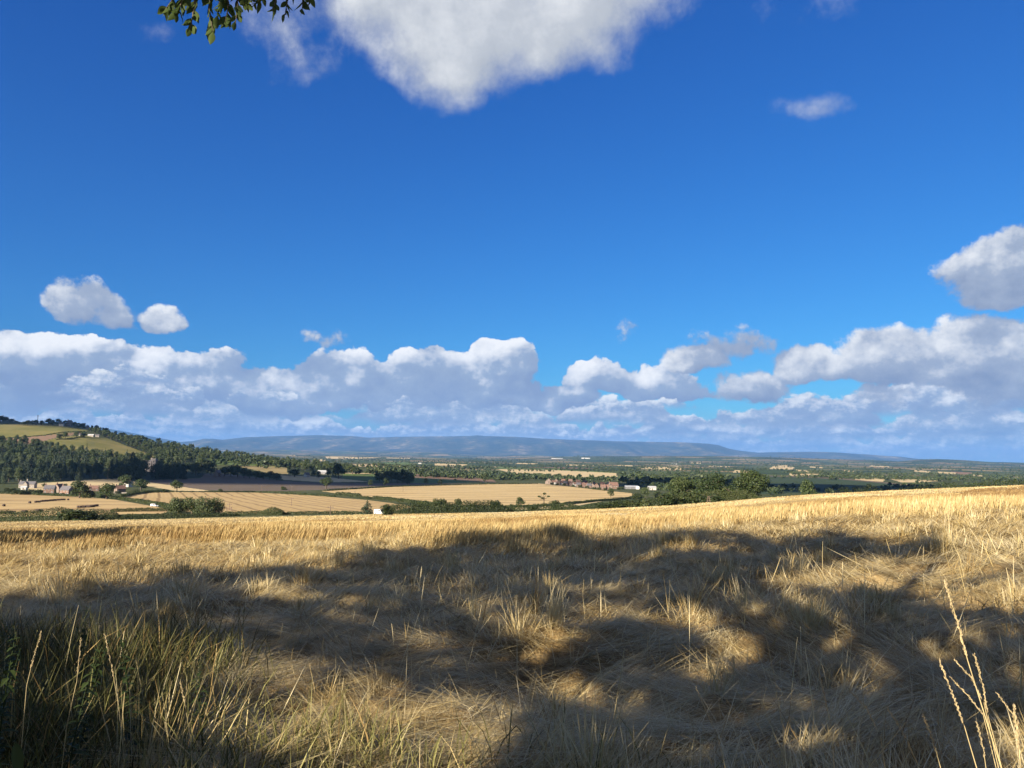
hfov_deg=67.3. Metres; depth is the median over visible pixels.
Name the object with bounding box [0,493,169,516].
stubble field
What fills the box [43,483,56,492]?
brick house
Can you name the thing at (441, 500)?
shrub
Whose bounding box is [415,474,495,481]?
red field
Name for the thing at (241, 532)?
standing crop
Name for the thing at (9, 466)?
conifer tree
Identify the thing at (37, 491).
shrub
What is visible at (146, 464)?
broadleaf tree
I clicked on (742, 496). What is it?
shrub
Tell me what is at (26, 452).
broadleaf tree
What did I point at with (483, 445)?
distant hills
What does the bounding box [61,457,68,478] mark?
conifer tree
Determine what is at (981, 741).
grass stalk
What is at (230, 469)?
broadleaf tree
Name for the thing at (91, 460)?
broadleaf tree
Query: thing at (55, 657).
verge grass
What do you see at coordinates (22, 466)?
conifer tree
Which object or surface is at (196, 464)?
broadleaf tree
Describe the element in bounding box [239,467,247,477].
broadleaf tree
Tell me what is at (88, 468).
broadleaf tree
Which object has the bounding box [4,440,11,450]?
broadleaf tree
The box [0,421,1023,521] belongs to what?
valley ground
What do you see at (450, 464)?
stubble field
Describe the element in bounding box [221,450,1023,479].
valley ground
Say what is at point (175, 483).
broadleaf tree
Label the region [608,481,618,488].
house
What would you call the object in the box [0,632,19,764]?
nettle plant
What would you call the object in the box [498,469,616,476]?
stubble field
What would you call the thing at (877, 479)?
stubble field
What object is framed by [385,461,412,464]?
green field
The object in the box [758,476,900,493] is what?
root field
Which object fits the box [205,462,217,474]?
broadleaf tree
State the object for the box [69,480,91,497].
broadleaf tree
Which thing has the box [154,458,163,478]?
conifer tree
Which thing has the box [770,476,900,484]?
pale strip
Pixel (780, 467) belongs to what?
stubble field
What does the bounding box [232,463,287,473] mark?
tan field
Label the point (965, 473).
red field
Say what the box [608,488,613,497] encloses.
broadleaf tree
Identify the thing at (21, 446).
broadleaf tree
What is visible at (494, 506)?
hedge
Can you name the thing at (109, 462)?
broadleaf tree
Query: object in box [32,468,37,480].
conifer tree
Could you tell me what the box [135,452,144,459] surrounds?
broadleaf tree
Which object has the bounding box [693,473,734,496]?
broadleaf tree
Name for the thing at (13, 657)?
nettle plant
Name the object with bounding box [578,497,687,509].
hedge
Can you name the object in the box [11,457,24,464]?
broadleaf tree
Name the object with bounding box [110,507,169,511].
hedge
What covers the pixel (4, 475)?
conifer tree
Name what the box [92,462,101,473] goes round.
broadleaf tree
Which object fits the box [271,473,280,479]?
broadleaf tree
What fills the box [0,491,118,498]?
hedge
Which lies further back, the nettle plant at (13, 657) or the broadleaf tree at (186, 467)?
the broadleaf tree at (186, 467)
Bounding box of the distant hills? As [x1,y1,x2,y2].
[101,428,1023,462]
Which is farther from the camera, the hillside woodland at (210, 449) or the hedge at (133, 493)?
the hillside woodland at (210, 449)
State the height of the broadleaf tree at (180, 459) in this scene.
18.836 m
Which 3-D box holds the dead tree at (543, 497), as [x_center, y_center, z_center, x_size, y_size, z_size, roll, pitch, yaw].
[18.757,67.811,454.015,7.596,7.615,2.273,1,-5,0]
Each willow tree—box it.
[167,497,188,513]
[182,496,199,513]
[191,496,215,513]
[208,497,224,513]
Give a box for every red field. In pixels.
[4,433,79,444]
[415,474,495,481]
[956,472,971,474]
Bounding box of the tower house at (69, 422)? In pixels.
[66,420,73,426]
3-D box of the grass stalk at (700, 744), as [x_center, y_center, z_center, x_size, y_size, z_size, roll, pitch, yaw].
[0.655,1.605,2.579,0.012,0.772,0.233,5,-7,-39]
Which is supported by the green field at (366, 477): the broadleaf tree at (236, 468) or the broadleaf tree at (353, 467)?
the broadleaf tree at (353, 467)
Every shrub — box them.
[3,488,15,491]
[10,489,31,494]
[31,489,42,493]
[55,508,95,520]
[77,511,98,519]
[81,491,95,497]
[379,504,394,514]
[433,498,446,503]
[548,500,563,509]
[595,502,610,508]
[609,500,625,507]
[624,500,641,506]
[631,493,643,499]
[639,499,654,506]
[653,491,661,497]
[654,493,676,505]
[679,490,703,503]
[695,494,725,502]
[719,487,740,500]
[739,493,747,499]
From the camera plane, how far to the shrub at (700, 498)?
210.42 m
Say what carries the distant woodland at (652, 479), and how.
on the valley ground at (430, 456)
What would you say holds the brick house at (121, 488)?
on the valley ground at (10, 485)
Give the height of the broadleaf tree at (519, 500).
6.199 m
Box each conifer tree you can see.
[0,463,7,483]
[6,454,13,479]
[15,459,25,480]
[26,453,34,478]
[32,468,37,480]
[35,458,42,479]
[43,465,50,480]
[50,454,56,466]
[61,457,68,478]
[69,468,73,479]
[74,463,82,480]
[81,449,85,462]
[83,452,88,467]
[91,465,97,478]
[103,448,106,465]
[109,462,117,478]
[124,451,136,478]
[128,456,141,479]
[134,459,145,479]
[149,464,153,476]
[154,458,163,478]
[162,460,170,478]
[169,461,178,479]
[179,462,187,478]
[360,500,372,514]
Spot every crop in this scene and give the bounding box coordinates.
[0,485,1023,527]
[0,487,1023,588]
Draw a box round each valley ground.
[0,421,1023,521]
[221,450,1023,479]
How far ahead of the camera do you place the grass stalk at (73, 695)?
3.63 m
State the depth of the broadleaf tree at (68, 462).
1032.05 m
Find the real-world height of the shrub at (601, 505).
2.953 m
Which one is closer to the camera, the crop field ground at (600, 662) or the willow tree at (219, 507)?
the crop field ground at (600, 662)
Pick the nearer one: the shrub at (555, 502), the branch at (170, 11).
the branch at (170, 11)
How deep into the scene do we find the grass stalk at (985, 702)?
2.36 m
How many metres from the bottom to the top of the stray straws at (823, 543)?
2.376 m
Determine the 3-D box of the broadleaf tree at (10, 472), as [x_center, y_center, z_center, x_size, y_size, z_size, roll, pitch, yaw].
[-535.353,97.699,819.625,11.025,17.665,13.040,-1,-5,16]
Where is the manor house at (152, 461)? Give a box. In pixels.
[144,458,157,471]
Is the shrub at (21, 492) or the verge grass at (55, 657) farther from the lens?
the shrub at (21, 492)
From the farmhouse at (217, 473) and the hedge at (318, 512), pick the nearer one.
the hedge at (318, 512)
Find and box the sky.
[0,0,1023,461]
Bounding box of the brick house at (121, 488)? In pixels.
[114,484,125,491]
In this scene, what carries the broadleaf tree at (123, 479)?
on the valley ground at (10, 485)
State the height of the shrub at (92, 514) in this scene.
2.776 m
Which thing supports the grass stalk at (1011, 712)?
on the crop field ground at (600, 662)
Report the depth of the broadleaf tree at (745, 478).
224.22 m
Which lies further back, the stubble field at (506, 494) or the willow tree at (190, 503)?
the stubble field at (506, 494)
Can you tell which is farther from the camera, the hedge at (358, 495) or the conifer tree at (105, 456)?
the conifer tree at (105, 456)
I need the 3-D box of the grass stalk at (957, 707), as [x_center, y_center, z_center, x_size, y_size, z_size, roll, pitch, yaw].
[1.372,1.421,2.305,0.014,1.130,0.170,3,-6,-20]
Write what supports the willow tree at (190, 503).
on the valley ground at (10, 485)
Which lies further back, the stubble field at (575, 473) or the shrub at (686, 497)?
the stubble field at (575, 473)
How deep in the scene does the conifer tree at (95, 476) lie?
916.81 m
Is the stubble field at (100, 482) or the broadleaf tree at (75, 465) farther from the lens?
the broadleaf tree at (75, 465)
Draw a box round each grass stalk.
[21,631,41,747]
[61,638,81,767]
[104,634,123,765]
[180,679,191,763]
[680,735,713,767]
[696,687,724,765]
[724,697,762,767]
[762,620,784,764]
[818,668,833,763]
[848,688,884,766]
[887,706,919,767]
[922,714,940,767]
[939,658,976,767]
[944,579,1000,767]
[949,676,995,766]
[954,659,998,767]
[973,653,1001,767]
[975,721,985,766]
[997,693,1023,746]
[1012,703,1020,767]
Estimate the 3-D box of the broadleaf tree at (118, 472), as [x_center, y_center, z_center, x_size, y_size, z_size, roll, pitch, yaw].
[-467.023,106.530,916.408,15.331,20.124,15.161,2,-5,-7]
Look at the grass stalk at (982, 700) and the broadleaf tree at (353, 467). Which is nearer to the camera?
the grass stalk at (982, 700)
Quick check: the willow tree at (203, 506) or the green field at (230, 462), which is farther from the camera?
the green field at (230, 462)
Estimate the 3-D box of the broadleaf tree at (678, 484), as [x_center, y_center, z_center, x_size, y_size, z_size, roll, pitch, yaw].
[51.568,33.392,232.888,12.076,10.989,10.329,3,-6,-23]
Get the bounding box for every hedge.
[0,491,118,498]
[0,506,124,520]
[12,431,81,437]
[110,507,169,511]
[116,497,176,507]
[119,490,153,496]
[121,512,240,518]
[163,490,255,491]
[223,510,285,515]
[256,491,336,496]
[261,506,285,515]
[285,510,359,514]
[323,483,476,490]
[334,492,361,497]
[372,496,432,505]
[382,500,510,513]
[451,504,545,506]
[477,483,537,484]
[498,466,614,472]
[509,503,579,511]
[564,496,631,504]
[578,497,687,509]
[657,489,762,505]
[772,479,1023,496]
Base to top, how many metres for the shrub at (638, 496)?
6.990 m
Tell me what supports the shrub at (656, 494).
on the valley ground at (10, 485)
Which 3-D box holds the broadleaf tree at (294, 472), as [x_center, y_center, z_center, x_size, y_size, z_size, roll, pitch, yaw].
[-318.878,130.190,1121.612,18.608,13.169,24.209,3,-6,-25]
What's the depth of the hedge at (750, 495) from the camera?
218.00 m
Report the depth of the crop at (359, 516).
149.39 m
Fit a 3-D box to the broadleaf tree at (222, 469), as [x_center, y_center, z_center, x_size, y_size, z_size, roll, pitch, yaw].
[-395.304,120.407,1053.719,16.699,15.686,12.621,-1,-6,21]
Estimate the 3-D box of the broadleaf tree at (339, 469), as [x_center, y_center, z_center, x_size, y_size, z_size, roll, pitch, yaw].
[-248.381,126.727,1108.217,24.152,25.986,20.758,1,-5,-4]
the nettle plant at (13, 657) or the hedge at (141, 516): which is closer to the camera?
the nettle plant at (13, 657)
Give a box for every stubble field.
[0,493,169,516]
[28,478,119,489]
[119,480,207,490]
[127,492,409,513]
[281,475,366,481]
[323,483,631,505]
[326,456,375,458]
[435,463,466,465]
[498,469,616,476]
[511,501,600,509]
[641,467,680,469]
[770,465,793,468]
[855,478,883,481]
[892,479,935,481]
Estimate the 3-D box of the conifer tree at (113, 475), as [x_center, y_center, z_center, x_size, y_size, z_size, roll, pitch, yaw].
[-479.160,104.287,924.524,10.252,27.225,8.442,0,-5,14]
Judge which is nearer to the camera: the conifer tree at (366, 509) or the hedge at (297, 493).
the conifer tree at (366, 509)
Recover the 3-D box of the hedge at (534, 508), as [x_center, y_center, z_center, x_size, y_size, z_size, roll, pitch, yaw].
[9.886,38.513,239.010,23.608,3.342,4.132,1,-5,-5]
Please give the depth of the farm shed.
893.53 m
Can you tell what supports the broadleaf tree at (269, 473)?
on the ploughed field at (225, 482)
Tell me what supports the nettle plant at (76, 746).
on the crop field ground at (600, 662)
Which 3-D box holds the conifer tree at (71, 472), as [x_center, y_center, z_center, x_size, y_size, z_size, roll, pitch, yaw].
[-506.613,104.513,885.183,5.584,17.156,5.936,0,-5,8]
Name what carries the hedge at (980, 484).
on the valley ground at (10, 485)
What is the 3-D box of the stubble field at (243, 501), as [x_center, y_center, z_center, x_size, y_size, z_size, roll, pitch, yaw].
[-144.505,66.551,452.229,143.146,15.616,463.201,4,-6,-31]
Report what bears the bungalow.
on the valley ground at (10, 485)
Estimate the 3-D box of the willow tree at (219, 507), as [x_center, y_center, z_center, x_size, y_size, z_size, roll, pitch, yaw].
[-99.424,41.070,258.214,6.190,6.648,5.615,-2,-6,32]
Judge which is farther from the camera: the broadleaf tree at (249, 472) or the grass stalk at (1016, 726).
the broadleaf tree at (249, 472)
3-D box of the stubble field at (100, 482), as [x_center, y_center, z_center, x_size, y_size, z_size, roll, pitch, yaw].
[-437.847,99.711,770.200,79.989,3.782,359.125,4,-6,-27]
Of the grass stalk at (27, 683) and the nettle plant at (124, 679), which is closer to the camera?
the grass stalk at (27, 683)
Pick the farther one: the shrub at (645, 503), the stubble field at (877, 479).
the stubble field at (877, 479)
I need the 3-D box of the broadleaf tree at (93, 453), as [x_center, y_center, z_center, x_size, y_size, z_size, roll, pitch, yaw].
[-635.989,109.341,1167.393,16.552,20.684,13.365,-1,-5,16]
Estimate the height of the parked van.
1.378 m
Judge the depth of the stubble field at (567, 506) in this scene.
473.64 m
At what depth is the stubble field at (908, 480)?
1848.87 m
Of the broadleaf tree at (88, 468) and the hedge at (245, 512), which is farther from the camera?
the broadleaf tree at (88, 468)
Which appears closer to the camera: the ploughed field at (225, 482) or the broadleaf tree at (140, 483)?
the broadleaf tree at (140, 483)
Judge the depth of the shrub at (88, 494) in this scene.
441.66 m
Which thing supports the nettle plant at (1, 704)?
on the crop field ground at (600, 662)
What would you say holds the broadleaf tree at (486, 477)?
on the valley ground at (10, 485)
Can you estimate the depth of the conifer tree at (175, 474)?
937.84 m
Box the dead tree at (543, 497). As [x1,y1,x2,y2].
[537,493,549,503]
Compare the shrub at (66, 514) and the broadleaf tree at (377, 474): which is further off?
the broadleaf tree at (377, 474)
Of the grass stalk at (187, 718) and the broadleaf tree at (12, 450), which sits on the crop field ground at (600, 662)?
the grass stalk at (187, 718)
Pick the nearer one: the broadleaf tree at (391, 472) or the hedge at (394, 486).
the hedge at (394, 486)
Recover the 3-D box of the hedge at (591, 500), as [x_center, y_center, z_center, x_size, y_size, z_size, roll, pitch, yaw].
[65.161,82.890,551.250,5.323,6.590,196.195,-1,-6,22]
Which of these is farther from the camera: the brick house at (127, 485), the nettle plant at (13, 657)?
the brick house at (127, 485)
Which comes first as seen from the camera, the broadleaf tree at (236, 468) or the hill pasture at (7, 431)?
the broadleaf tree at (236, 468)
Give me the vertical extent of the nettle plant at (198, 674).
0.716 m
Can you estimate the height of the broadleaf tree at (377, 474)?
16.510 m
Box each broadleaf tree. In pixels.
[0,461,10,470]
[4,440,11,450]
[6,448,17,454]
[6,467,14,481]
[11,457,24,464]
[14,467,27,481]
[15,444,24,450]
[22,449,31,456]
[35,459,43,466]
[39,465,50,476]
[49,447,57,453]
[49,453,56,458]
[50,468,59,480]
[57,468,65,479]
[65,459,72,467]
[68,462,78,475]
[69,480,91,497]
[80,449,86,456]
[85,464,92,475]
[86,449,96,459]
[88,457,97,464]
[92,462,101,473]
[97,483,115,498]
[98,457,104,464]
[104,469,111,477]
[105,457,113,468]
[106,449,114,456]
[113,465,126,475]
[118,474,132,484]
[123,466,132,476]
[131,479,149,490]
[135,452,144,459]
[141,459,149,469]
[163,457,171,463]
[170,480,182,490]
[178,456,183,463]
[179,463,188,472]
[191,462,200,474]
[195,457,207,465]
[199,464,207,474]
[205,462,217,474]
[219,466,228,475]
[225,465,236,476]
[232,465,241,476]
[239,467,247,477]
[246,469,252,477]
[251,471,260,478]
[258,472,268,478]
[264,471,273,479]
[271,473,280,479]
[287,469,300,476]
[319,477,332,488]
[325,468,331,474]
[331,463,346,478]
[346,465,358,473]
[374,472,383,481]
[379,471,389,481]
[388,470,395,481]
[393,472,401,482]
[399,469,409,481]
[409,474,414,481]
[483,474,489,480]
[516,497,525,506]
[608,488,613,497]
[640,487,649,496]
[664,476,698,497]
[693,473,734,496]
[729,469,770,495]
[800,479,818,494]
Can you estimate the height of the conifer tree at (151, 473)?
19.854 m
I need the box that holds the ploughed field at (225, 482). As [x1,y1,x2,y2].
[150,473,468,490]
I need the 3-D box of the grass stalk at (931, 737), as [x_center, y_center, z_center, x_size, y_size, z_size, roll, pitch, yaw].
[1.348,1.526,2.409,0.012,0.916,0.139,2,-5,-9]
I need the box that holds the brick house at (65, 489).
[59,484,73,494]
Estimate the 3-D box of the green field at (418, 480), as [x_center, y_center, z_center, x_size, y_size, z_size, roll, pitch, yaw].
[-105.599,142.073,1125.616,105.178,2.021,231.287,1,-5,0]
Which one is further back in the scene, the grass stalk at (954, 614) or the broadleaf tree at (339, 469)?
the broadleaf tree at (339, 469)
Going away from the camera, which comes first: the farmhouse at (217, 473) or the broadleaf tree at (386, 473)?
the broadleaf tree at (386, 473)
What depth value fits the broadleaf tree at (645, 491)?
633.09 m
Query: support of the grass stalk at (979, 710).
on the crop field ground at (600, 662)
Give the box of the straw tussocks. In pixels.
[0,498,1023,767]
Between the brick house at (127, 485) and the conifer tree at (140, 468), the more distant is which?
the conifer tree at (140, 468)
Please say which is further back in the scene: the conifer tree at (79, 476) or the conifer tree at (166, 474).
the conifer tree at (166, 474)
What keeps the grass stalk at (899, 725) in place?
on the crop field ground at (600, 662)
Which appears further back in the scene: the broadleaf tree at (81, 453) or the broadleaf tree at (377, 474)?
the broadleaf tree at (81, 453)
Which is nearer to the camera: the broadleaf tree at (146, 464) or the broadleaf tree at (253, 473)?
the broadleaf tree at (253, 473)
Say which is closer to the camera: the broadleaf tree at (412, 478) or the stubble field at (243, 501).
the stubble field at (243, 501)
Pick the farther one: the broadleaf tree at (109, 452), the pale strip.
the pale strip
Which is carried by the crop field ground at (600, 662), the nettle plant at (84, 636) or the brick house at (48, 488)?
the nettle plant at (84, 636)
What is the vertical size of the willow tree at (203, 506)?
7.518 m
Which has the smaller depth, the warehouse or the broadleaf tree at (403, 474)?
the warehouse
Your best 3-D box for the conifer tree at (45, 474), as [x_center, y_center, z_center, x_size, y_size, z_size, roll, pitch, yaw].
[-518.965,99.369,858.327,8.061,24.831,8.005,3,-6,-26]
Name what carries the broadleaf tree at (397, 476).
on the valley ground at (10, 485)
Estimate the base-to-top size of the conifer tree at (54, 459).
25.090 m
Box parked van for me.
[374,509,381,513]
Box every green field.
[206,459,273,466]
[342,473,377,480]
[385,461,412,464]
[410,478,470,482]
[498,467,609,472]
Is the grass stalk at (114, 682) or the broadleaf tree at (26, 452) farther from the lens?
the broadleaf tree at (26, 452)
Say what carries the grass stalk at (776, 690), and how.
on the crop field ground at (600, 662)
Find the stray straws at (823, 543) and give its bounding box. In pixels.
[0,524,1023,767]
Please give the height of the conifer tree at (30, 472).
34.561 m
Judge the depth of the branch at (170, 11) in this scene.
3.52 m
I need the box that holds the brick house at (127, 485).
[123,480,132,486]
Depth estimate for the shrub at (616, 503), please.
231.90 m
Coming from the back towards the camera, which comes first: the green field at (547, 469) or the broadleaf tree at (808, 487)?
the green field at (547, 469)
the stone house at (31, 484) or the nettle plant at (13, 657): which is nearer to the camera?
the nettle plant at (13, 657)
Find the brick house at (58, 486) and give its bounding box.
[56,482,62,492]
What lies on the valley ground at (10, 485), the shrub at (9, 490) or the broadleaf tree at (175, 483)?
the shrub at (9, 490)
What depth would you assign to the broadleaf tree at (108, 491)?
429.77 m
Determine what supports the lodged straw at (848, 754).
on the crop field ground at (600, 662)
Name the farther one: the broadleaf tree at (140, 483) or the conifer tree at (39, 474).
the conifer tree at (39, 474)
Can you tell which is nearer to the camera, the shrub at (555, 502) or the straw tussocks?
the straw tussocks
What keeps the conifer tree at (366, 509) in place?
on the valley ground at (10, 485)
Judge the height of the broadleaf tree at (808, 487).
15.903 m
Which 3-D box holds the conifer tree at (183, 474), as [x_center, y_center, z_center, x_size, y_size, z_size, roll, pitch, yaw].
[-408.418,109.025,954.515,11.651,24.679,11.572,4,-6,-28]
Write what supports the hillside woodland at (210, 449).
on the valley ground at (10, 485)
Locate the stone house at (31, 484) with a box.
[18,479,36,487]
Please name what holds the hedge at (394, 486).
on the valley ground at (10, 485)
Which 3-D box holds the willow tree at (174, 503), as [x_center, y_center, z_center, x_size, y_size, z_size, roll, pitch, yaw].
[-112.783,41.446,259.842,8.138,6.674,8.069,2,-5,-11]
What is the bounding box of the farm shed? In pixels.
[647,486,655,489]
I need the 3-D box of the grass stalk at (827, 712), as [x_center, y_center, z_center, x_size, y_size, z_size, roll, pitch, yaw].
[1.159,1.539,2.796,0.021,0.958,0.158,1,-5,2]
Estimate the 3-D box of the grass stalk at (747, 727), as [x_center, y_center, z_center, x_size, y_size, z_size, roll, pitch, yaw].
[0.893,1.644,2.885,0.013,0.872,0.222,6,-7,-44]
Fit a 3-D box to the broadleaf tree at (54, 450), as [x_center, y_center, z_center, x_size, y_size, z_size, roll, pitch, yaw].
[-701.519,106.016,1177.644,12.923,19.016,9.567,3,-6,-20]
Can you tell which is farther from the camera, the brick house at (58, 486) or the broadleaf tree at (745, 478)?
the brick house at (58, 486)
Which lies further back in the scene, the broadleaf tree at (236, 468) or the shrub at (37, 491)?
the broadleaf tree at (236, 468)
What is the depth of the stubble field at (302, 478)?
1055.54 m
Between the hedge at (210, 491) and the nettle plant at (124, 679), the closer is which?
the nettle plant at (124, 679)
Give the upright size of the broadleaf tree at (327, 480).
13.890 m
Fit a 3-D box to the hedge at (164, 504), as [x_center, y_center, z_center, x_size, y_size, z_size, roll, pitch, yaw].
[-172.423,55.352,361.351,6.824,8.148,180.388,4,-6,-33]
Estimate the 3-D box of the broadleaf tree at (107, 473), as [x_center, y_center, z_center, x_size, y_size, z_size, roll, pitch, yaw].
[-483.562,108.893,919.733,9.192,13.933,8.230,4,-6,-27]
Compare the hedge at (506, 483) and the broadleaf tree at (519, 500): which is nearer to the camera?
the broadleaf tree at (519, 500)
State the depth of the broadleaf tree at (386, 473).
999.17 m
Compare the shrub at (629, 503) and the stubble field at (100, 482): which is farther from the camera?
the stubble field at (100, 482)
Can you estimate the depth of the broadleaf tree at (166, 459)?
1160.33 m
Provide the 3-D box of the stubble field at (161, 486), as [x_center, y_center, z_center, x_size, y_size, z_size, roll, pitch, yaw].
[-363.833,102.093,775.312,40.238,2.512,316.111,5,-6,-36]
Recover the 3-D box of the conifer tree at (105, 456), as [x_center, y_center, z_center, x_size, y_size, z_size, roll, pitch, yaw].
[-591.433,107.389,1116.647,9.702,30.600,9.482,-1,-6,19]
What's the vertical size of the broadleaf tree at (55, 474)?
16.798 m
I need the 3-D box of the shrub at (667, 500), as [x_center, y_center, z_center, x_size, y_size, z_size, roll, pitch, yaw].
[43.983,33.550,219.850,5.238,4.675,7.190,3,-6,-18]
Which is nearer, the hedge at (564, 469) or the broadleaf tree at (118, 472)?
the broadleaf tree at (118, 472)
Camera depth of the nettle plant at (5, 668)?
4.90 m
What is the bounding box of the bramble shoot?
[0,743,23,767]
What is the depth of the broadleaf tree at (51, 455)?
1104.45 m
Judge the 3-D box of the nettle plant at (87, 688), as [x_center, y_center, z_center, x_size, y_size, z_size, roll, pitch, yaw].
[-2.651,2.005,4.752,0.182,0.757,0.146,6,-7,-43]
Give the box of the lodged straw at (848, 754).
[0,496,1023,767]
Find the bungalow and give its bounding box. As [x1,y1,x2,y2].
[89,484,98,490]
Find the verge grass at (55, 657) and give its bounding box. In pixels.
[0,587,778,767]
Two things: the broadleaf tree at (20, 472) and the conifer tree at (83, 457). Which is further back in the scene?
the conifer tree at (83, 457)
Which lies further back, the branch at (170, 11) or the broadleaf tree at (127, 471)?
the broadleaf tree at (127, 471)
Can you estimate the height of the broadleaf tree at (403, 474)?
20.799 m
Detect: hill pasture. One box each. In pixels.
[0,423,87,438]
[43,436,153,459]
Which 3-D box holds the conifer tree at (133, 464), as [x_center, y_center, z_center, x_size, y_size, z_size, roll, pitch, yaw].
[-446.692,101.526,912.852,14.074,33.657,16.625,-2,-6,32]
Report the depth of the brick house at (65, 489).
511.86 m
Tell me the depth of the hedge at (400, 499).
475.56 m
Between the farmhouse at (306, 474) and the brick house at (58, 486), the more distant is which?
the farmhouse at (306, 474)
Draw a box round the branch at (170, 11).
[157,0,314,44]
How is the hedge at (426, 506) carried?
on the valley ground at (10, 485)
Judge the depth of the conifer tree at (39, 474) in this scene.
879.28 m
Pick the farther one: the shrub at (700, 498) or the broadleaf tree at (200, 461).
the broadleaf tree at (200, 461)
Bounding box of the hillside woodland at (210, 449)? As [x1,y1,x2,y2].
[91,425,335,464]
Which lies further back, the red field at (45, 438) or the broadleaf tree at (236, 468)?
the red field at (45, 438)
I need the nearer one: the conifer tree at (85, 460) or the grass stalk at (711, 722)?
the grass stalk at (711, 722)
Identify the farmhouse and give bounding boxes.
[214,469,221,476]
[303,472,309,476]
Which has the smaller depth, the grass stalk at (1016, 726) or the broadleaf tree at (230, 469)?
the grass stalk at (1016, 726)
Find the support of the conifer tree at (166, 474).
on the valley ground at (10, 485)
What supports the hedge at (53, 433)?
on the valley ground at (10, 485)
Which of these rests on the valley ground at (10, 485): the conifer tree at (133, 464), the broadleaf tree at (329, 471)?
the broadleaf tree at (329, 471)
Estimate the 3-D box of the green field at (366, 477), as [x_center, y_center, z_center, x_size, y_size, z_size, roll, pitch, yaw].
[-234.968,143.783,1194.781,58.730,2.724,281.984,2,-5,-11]
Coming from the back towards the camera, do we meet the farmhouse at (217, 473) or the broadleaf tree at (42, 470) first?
the farmhouse at (217, 473)
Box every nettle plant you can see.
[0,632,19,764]
[0,643,11,697]
[0,648,20,756]
[4,630,23,733]
[49,643,99,767]
[67,605,90,707]
[69,645,104,739]
[70,637,110,763]
[111,630,145,767]
[189,657,209,752]
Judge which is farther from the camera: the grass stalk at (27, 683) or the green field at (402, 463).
the green field at (402, 463)
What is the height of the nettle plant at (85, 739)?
0.810 m
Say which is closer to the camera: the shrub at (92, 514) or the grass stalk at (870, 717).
the grass stalk at (870, 717)
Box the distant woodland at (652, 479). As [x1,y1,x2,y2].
[196,453,1023,493]
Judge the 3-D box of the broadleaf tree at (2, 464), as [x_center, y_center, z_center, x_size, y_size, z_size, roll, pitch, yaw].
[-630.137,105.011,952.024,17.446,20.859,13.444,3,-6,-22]
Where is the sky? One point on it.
(758, 226)
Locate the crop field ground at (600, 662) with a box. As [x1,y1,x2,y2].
[0,486,1023,767]
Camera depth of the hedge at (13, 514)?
211.96 m
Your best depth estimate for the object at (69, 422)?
1678.27 m
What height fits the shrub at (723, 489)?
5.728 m
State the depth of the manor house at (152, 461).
1073.87 m
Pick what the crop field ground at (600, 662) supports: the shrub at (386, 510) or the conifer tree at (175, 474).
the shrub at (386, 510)
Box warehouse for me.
[624,485,638,488]

